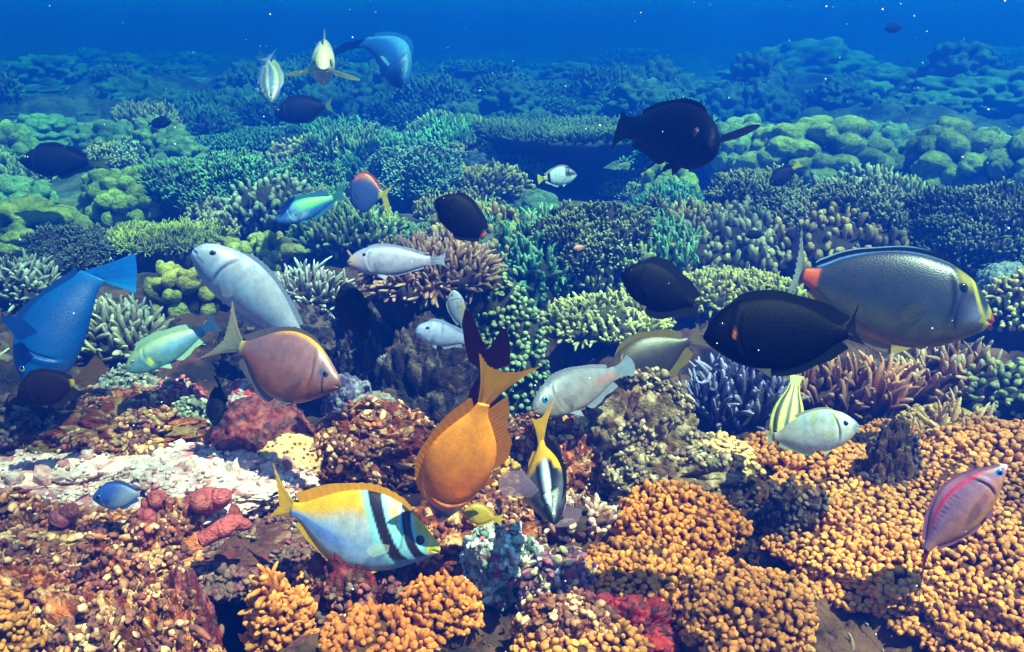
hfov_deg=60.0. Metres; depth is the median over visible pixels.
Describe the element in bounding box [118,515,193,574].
rock
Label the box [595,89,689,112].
brush coral
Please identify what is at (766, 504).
rock
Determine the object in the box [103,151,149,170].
cauliflower coral
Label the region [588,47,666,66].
brush coral
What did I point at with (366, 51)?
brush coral
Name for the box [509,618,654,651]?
orange coral
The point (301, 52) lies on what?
brush coral
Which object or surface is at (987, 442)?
orange coral
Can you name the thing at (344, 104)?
coral head
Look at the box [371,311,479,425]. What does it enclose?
rock
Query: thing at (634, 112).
brush coral
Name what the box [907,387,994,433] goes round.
staghorn coral
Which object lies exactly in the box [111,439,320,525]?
rubble
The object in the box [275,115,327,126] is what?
coral head
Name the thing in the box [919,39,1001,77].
coral head
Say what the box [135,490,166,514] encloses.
coralline branch
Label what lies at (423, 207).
bush coral
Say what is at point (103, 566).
rock
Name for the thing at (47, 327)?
parrotfish
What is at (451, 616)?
orange coral
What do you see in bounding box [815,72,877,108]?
coral head
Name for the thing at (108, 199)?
boulder coral
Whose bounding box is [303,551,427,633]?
rock
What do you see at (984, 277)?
rock
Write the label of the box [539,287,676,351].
cauliflower coral
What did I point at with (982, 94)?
coral head
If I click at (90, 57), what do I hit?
coral head
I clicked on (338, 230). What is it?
bush coral
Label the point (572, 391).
parrotfish
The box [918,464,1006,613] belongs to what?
fish
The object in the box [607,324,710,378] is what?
rabbitfish
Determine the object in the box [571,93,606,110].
coral head
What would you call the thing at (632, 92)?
coral head
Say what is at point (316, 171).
brush coral
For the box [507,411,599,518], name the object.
rock
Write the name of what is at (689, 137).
fish
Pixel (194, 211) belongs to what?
cauliflower coral
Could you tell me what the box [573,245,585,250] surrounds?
damselfish
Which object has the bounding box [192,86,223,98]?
brush coral
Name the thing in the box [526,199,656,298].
bush coral
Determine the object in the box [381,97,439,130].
brush coral
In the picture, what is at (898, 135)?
boulder coral
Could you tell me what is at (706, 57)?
sea bed
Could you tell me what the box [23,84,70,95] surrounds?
coral head
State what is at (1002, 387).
cauliflower coral
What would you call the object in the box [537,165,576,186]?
butterflyfish
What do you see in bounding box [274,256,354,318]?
finger coral
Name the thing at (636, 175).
cauliflower coral
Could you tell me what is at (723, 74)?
coral head
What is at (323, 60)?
snapper
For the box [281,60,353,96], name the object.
brush coral
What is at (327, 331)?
rock
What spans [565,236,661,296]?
bush coral
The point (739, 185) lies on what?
bush coral
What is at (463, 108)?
coral head
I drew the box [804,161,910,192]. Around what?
cauliflower coral
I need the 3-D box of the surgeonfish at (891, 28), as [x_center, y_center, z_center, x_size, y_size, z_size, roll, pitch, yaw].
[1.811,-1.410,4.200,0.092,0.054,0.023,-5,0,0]
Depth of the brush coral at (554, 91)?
6.55 m
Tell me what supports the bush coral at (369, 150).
on the sea bed
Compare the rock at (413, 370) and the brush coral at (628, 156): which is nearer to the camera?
the rock at (413, 370)
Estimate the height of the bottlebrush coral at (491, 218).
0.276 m
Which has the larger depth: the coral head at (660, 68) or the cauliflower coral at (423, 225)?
the coral head at (660, 68)
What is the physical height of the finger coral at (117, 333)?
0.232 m
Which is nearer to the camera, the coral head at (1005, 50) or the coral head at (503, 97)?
the coral head at (503, 97)
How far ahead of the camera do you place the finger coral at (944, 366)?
1.61 m
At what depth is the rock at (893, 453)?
1.19 m
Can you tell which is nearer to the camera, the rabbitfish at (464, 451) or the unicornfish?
the rabbitfish at (464, 451)
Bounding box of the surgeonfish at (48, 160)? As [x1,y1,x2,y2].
[19,142,122,180]
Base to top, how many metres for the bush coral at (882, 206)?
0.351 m
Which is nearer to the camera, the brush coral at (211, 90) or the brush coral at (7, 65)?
the brush coral at (211, 90)
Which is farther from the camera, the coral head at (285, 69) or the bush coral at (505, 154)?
the coral head at (285, 69)
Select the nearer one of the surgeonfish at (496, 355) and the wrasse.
the surgeonfish at (496, 355)
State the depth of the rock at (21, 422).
1.36 m
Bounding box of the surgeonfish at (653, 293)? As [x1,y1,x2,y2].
[620,256,714,329]
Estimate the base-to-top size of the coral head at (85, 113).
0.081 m
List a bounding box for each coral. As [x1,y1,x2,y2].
[0,60,23,81]
[0,67,28,103]
[0,119,39,156]
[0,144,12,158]
[0,152,57,184]
[0,174,59,204]
[0,194,93,263]
[0,248,61,312]
[0,585,46,651]
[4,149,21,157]
[12,113,84,145]
[20,222,118,276]
[68,119,132,151]
[76,164,161,229]
[76,293,173,369]
[83,139,145,169]
[84,60,137,82]
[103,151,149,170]
[104,136,148,164]
[106,216,234,273]
[110,97,185,126]
[121,155,192,169]
[127,115,190,157]
[134,146,274,222]
[143,260,223,320]
[144,52,178,61]
[146,135,209,161]
[174,88,245,129]
[174,102,242,136]
[183,194,231,220]
[187,207,244,240]
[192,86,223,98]
[195,123,309,155]
[213,230,306,272]
[224,170,329,240]
[229,59,297,90]
[234,92,301,128]
[237,561,320,651]
[254,151,288,170]
[257,433,325,489]
[267,132,316,162]
[272,152,350,188]
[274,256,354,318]
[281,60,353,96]
[285,213,418,237]
[286,43,350,80]
[287,182,376,229]
[290,200,408,267]
[291,556,324,595]
[294,121,386,163]
[297,50,313,58]
[300,113,376,136]
[307,45,370,63]
[308,82,353,96]
[317,598,442,651]
[332,78,347,87]
[334,45,374,60]
[334,139,397,165]
[337,127,426,183]
[347,229,508,335]
[354,138,466,213]
[356,121,408,137]
[362,84,404,121]
[362,86,398,125]
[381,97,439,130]
[389,64,469,109]
[396,569,484,651]
[403,224,426,238]
[404,109,486,138]
[408,109,483,137]
[410,114,487,145]
[411,185,482,220]
[411,222,430,228]
[412,62,428,75]
[418,201,530,274]
[425,194,519,229]
[433,136,462,147]
[434,58,515,79]
[446,114,479,125]
[447,138,486,153]
[456,158,535,204]
[461,150,515,169]
[467,111,635,194]
[469,66,544,98]
[474,146,552,185]
[474,268,550,421]
[479,210,503,240]
[479,456,525,503]
[480,142,547,179]
[480,202,580,309]
[500,60,544,69]
[509,586,621,648]
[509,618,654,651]
[513,188,558,217]
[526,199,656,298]
[536,490,618,544]
[537,87,581,102]
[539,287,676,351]
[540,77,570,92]
[541,94,578,117]
[564,62,649,100]
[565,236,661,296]
[584,534,707,616]
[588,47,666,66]
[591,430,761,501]
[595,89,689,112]
[596,178,640,199]
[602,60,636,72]
[610,479,753,558]
[617,190,675,232]
[618,150,641,165]
[625,164,650,183]
[627,173,709,207]
[628,93,715,117]
[629,114,719,185]
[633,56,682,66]
[639,162,700,193]
[646,209,701,272]
[665,192,752,249]
[669,555,819,651]
[674,353,809,433]
[678,195,785,277]
[682,264,807,327]
[696,430,769,476]
[702,162,809,227]
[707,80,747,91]
[707,113,774,181]
[731,115,905,185]
[745,431,865,475]
[756,418,1023,651]
[771,193,909,291]
[775,172,915,244]
[789,350,933,425]
[799,78,827,107]
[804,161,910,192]
[844,456,867,479]
[867,120,919,175]
[868,162,934,195]
[875,97,891,106]
[892,336,1010,410]
[896,401,977,429]
[898,176,1023,278]
[899,116,1006,190]
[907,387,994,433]
[920,414,1023,476]
[962,357,1023,420]
[977,266,1023,350]
[978,127,1011,137]
[983,128,1023,189]
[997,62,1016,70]
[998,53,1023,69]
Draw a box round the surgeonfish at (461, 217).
[435,193,500,252]
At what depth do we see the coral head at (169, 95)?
6.18 m
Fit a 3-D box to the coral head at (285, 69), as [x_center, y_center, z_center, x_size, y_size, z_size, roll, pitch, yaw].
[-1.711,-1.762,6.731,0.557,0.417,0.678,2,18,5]
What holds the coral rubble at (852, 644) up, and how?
on the sea bed
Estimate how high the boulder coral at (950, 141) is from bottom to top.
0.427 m
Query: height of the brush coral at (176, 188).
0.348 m
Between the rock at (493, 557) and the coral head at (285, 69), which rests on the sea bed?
the rock at (493, 557)
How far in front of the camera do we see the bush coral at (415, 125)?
4.89 m
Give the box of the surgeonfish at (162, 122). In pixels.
[146,116,171,128]
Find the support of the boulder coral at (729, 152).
on the sea bed
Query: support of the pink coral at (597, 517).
on the sea bed
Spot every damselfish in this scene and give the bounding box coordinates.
[92,481,150,511]
[205,372,230,425]
[446,290,468,329]
[464,502,504,526]
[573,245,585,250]
[745,230,763,239]
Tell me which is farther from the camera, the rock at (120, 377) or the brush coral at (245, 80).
the brush coral at (245, 80)
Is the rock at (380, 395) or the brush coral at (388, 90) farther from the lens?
the brush coral at (388, 90)
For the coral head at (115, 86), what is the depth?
6.70 m
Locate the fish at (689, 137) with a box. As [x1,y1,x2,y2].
[611,98,760,175]
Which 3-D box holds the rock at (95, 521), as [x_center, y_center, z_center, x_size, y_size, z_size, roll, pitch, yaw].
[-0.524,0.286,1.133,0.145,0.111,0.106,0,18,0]
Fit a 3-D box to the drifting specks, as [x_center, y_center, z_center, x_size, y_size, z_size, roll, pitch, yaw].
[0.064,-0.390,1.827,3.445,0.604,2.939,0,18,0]
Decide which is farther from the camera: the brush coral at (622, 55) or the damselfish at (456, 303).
the brush coral at (622, 55)
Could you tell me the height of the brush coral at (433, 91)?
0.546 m
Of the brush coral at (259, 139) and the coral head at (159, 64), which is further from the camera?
the coral head at (159, 64)
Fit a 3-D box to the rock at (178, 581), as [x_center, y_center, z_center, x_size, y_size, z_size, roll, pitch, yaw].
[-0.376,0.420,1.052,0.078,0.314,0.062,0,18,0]
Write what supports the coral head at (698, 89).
on the sea bed
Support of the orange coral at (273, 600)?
on the sea bed
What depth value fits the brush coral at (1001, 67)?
7.11 m
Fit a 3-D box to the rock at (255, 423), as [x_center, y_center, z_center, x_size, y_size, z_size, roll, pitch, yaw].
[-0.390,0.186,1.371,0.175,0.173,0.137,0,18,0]
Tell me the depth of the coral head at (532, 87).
6.76 m
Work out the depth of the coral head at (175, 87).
6.91 m
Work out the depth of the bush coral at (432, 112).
4.99 m
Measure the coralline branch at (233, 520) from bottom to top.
0.048 m
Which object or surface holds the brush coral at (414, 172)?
on the sea bed
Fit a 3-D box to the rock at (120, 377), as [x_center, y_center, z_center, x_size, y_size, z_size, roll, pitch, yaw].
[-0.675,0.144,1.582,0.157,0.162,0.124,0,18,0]
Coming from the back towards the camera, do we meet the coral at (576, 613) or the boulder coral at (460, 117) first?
the boulder coral at (460, 117)
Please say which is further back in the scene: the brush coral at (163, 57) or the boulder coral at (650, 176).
the brush coral at (163, 57)
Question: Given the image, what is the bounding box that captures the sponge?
[596,591,680,651]
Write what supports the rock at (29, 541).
on the sea bed
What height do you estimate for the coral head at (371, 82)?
0.522 m
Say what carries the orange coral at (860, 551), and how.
on the sea bed
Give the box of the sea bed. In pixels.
[0,35,1023,651]
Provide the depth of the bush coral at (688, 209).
2.51 m
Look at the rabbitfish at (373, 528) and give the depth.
1.04 m
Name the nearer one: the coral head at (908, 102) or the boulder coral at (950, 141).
the boulder coral at (950, 141)
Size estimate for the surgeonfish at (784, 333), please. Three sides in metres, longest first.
0.173 x 0.083 x 0.035 m
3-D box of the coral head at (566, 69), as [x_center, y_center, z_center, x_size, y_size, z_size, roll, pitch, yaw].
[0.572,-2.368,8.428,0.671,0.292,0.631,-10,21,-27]
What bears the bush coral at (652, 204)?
on the bush coral at (688, 209)
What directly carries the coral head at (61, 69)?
on the sea bed
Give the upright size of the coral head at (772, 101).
0.500 m
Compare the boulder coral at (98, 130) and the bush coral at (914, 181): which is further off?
the boulder coral at (98, 130)
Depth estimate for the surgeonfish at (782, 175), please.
2.20 m
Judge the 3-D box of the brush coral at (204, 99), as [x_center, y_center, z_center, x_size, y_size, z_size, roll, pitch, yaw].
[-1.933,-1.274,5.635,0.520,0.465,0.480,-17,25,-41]
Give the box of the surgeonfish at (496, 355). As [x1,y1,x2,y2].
[462,308,509,408]
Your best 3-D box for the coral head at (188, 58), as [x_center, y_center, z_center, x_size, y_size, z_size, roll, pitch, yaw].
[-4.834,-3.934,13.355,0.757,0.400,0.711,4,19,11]
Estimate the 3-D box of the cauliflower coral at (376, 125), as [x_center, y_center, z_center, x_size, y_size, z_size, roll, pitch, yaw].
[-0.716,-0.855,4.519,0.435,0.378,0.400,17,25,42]
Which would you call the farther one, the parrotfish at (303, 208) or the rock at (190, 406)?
the parrotfish at (303, 208)
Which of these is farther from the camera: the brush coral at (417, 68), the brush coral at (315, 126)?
the brush coral at (417, 68)
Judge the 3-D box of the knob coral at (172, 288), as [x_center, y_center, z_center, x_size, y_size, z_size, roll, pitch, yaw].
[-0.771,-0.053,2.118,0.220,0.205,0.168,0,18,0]
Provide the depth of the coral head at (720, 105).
6.35 m
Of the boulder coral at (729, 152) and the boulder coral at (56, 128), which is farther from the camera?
the boulder coral at (56, 128)
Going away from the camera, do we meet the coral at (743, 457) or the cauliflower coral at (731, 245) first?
the coral at (743, 457)
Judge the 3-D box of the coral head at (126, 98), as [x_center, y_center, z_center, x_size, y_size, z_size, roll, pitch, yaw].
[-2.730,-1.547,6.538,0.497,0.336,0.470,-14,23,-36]
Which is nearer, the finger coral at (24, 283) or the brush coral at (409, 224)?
the finger coral at (24, 283)
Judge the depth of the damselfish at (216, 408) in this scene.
1.27 m
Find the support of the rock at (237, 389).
on the sea bed
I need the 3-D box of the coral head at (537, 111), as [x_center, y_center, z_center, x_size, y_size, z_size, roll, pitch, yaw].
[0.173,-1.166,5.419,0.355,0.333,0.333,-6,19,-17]
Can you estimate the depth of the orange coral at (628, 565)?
1.04 m
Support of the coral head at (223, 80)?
on the sea bed
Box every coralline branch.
[48,502,78,527]
[128,508,157,542]
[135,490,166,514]
[183,487,231,514]
[197,503,251,547]
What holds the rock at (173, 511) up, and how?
on the sea bed
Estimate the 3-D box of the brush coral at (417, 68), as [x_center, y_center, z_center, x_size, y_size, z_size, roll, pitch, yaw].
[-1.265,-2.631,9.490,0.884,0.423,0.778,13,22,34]
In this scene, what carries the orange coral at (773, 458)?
on the orange coral at (860, 551)
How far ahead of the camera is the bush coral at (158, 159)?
3.90 m
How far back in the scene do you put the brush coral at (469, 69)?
8.18 m
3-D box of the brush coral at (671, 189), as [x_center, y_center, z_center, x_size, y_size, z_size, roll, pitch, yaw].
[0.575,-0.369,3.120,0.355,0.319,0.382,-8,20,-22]
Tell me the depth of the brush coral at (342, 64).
6.98 m
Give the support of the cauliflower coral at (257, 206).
on the sea bed
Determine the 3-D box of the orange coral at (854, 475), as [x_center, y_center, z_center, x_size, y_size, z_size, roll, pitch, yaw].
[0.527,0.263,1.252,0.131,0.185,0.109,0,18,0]
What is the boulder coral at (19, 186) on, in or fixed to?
on the sea bed
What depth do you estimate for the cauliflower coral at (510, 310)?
1.76 m
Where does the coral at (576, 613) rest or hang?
on the sea bed
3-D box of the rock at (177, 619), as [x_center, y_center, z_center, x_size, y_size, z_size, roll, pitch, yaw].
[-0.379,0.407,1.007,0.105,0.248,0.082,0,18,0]
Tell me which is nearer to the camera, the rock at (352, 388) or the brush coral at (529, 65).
the rock at (352, 388)
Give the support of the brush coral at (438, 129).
on the sea bed
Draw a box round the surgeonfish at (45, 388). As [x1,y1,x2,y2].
[17,355,107,408]
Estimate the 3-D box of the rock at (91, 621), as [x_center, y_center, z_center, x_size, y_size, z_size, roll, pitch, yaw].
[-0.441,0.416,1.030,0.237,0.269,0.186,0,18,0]
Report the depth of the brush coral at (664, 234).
2.33 m
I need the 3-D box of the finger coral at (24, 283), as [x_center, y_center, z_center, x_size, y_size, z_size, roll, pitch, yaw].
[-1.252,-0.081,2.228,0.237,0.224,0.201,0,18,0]
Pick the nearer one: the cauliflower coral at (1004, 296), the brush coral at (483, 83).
the cauliflower coral at (1004, 296)
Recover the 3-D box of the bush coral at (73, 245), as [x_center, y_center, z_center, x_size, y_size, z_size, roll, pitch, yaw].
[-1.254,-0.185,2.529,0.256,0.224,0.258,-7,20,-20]
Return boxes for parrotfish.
[1,253,136,379]
[191,243,302,329]
[275,187,346,224]
[333,32,413,88]
[347,243,445,280]
[415,318,464,348]
[532,355,634,417]
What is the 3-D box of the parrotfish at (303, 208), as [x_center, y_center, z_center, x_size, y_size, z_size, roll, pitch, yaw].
[-0.508,-0.300,2.230,0.187,0.078,0.038,-26,3,-19]
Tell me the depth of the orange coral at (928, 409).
1.45 m
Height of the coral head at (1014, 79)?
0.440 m
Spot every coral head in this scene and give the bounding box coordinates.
[4,111,95,117]
[11,54,87,83]
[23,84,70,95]
[68,47,108,67]
[93,72,165,100]
[101,52,158,73]
[112,94,134,102]
[129,86,191,105]
[152,61,172,68]
[157,63,207,76]
[157,84,191,93]
[168,51,214,66]
[189,77,211,81]
[214,59,250,90]
[223,84,260,102]
[238,51,281,90]
[250,66,292,95]
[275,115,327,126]
[297,82,359,122]
[343,59,379,84]
[348,67,412,116]
[433,100,482,118]
[477,78,543,117]
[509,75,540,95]
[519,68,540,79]
[520,107,552,118]
[538,61,599,79]
[570,104,608,119]
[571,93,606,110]
[601,75,669,118]
[630,55,689,82]
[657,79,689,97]
[661,73,708,101]
[704,84,754,121]
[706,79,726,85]
[709,68,791,79]
[727,50,790,91]
[737,74,798,123]
[758,36,879,75]
[792,98,800,107]
[801,80,893,104]
[810,76,860,109]
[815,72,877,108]
[854,62,918,90]
[890,90,976,113]
[894,73,1018,116]
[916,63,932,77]
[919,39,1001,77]
[973,66,1023,114]
[992,46,1023,54]
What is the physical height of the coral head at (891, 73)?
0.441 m
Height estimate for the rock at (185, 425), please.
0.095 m
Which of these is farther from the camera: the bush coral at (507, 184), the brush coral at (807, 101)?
the brush coral at (807, 101)
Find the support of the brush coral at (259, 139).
on the sea bed
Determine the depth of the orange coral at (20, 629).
0.94 m
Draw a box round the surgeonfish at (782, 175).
[770,159,803,185]
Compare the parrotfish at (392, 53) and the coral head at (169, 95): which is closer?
the parrotfish at (392, 53)
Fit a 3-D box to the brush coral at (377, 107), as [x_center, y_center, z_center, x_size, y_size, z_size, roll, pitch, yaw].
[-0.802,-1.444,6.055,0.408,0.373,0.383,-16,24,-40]
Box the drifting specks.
[8,0,1020,634]
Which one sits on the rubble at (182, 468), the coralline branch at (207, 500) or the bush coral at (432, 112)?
the coralline branch at (207, 500)
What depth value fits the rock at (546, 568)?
1.03 m
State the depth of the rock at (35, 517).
1.12 m
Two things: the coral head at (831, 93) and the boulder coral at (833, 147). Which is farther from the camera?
the coral head at (831, 93)
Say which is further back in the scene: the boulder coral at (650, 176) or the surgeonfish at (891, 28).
the surgeonfish at (891, 28)
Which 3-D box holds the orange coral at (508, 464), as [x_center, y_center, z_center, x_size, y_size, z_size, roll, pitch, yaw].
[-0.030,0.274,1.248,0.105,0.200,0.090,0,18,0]
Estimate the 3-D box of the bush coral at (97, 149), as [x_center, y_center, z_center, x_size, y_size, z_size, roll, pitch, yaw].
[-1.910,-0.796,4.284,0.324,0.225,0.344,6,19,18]
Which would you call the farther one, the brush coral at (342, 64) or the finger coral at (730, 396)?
the brush coral at (342, 64)
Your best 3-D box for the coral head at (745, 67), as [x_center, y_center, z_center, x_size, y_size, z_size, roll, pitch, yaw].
[1.962,-1.953,7.075,0.468,0.488,0.496,-15,24,-39]
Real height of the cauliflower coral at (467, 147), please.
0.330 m
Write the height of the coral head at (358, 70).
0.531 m
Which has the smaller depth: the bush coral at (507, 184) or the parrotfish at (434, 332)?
the parrotfish at (434, 332)
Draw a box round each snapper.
[255,51,283,102]
[285,30,359,92]
[765,407,859,455]
[769,375,803,450]
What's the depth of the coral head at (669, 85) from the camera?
6.11 m
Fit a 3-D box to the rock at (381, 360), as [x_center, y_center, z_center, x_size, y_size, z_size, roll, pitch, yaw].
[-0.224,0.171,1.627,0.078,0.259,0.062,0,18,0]
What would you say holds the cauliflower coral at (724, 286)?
on the sea bed
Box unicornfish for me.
[788,230,993,354]
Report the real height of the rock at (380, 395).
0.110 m
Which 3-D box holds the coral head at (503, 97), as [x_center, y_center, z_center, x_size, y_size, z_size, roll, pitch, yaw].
[-0.004,-1.544,6.223,0.475,0.376,0.446,4,19,13]
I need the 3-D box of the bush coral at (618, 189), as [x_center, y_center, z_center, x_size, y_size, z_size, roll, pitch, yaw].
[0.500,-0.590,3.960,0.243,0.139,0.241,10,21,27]
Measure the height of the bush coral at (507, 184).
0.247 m
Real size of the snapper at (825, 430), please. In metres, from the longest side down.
0.109 x 0.058 x 0.030 m
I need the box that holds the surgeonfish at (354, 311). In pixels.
[334,282,375,345]
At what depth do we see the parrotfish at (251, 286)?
1.37 m
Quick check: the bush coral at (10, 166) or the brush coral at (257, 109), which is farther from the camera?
the brush coral at (257, 109)
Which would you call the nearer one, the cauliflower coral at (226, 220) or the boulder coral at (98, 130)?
the cauliflower coral at (226, 220)
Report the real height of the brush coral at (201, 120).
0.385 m
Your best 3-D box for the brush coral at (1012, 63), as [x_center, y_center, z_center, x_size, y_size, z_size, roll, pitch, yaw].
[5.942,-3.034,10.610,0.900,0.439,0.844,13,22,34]
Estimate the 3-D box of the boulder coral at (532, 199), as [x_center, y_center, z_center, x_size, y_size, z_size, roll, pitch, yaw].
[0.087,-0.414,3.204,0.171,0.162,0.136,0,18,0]
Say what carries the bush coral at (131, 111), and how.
on the sea bed
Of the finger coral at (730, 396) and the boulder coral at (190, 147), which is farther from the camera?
the boulder coral at (190, 147)
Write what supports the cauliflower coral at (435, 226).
on the sea bed
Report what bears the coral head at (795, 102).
on the coral head
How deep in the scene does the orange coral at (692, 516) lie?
1.11 m
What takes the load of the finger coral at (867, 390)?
on the sea bed
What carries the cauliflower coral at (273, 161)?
on the sea bed
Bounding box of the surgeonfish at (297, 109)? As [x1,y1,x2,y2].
[274,95,333,125]
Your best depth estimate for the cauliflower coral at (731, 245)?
2.34 m
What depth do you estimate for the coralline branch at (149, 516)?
1.08 m
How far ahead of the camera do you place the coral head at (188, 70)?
9.16 m
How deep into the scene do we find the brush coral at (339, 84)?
6.38 m
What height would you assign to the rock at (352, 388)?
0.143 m
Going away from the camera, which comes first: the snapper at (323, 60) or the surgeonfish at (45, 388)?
the surgeonfish at (45, 388)
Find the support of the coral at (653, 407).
on the sea bed
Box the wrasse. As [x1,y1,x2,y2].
[126,314,221,373]
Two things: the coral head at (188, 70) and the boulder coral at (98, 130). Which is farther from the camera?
the coral head at (188, 70)
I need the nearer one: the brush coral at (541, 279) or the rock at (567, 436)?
the rock at (567, 436)
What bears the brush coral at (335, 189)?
on the brush coral
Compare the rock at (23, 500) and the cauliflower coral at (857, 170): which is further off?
the cauliflower coral at (857, 170)
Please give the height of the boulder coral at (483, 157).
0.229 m
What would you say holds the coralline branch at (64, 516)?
on the rock at (29, 541)
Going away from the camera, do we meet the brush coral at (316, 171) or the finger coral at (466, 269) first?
the finger coral at (466, 269)
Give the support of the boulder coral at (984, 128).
on the sea bed
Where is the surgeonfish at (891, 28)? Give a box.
[885,23,902,33]
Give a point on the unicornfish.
(906, 297)
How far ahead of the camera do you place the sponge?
0.98 m
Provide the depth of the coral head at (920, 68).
7.19 m
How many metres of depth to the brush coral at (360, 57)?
12.21 m
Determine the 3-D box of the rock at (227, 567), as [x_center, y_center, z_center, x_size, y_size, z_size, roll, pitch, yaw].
[-0.360,0.300,1.166,0.258,0.067,0.205,0,18,0]
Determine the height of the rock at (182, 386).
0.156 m
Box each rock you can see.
[0,393,57,456]
[0,487,50,528]
[0,501,88,535]
[0,506,206,625]
[0,546,76,620]
[18,382,210,458]
[40,576,226,651]
[66,507,132,544]
[71,533,168,606]
[93,363,166,389]
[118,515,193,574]
[132,589,216,651]
[149,496,208,540]
[150,374,208,399]
[167,565,223,649]
[171,395,210,426]
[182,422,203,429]
[184,515,318,603]
[203,393,314,454]
[216,302,348,417]
[223,378,255,404]
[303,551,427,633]
[309,397,437,491]
[320,372,371,416]
[334,313,393,387]
[345,390,395,405]
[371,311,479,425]
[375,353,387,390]
[408,487,546,576]
[456,522,538,611]
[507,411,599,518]
[515,544,598,613]
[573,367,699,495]
[721,473,832,575]
[853,416,923,489]
[973,261,1023,291]
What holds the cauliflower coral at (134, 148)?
on the sea bed
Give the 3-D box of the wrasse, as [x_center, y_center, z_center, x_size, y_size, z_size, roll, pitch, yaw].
[-0.534,0.031,1.396,0.155,0.063,0.032,-33,5,-28]
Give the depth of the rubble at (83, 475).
1.29 m
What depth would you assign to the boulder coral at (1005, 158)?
3.53 m
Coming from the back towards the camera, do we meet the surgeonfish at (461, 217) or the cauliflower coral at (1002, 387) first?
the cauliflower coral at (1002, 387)
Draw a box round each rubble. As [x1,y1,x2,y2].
[0,264,1015,651]
[0,446,150,507]
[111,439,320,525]
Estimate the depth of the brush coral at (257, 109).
5.65 m
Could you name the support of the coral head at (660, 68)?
on the sea bed
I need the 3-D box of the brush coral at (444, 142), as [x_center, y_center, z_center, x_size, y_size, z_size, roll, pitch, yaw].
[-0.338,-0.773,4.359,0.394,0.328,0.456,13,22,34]
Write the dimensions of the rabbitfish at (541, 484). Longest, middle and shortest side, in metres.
0.187 x 0.113 x 0.073 m
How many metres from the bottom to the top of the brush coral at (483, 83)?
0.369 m
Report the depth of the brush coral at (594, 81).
6.74 m
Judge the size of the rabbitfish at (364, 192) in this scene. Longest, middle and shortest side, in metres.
0.116 x 0.113 x 0.024 m
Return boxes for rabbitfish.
[197,299,341,406]
[257,463,439,573]
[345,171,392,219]
[415,354,540,521]
[498,398,581,526]
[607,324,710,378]
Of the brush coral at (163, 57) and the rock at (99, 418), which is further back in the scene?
the brush coral at (163, 57)
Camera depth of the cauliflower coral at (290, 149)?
4.27 m
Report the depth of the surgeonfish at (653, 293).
1.05 m
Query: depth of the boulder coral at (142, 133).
4.26 m
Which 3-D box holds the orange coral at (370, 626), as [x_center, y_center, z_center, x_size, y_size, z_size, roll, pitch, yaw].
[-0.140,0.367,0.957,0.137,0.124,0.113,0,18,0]
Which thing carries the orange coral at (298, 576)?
on the sea bed
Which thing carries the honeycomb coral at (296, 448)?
on the sea bed
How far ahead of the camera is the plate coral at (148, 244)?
2.56 m
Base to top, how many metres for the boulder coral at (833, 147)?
0.440 m
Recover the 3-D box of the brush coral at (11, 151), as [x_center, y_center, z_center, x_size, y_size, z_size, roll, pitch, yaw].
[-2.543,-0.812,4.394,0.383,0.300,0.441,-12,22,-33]
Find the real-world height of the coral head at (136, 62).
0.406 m
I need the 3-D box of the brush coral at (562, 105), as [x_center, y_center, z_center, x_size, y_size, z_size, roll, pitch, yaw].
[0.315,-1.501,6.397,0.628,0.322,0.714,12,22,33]
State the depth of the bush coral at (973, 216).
2.35 m
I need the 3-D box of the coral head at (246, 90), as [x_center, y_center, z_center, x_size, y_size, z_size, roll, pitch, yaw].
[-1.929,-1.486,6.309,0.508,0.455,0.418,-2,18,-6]
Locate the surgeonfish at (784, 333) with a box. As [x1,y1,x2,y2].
[703,290,888,377]
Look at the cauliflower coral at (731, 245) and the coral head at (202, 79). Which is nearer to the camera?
the cauliflower coral at (731, 245)
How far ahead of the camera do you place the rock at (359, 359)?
1.68 m
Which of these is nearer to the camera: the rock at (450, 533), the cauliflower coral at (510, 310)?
the rock at (450, 533)
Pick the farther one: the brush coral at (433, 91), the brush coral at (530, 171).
the brush coral at (433, 91)
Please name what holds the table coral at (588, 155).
on the sea bed
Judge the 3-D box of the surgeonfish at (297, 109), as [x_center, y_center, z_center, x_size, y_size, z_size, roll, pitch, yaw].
[-0.701,-0.733,3.000,0.209,0.107,0.053,-9,0,0]
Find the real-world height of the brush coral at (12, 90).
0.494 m
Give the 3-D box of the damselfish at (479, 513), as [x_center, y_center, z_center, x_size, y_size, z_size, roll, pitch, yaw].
[-0.033,0.222,1.040,0.048,0.028,0.011,12,0,0]

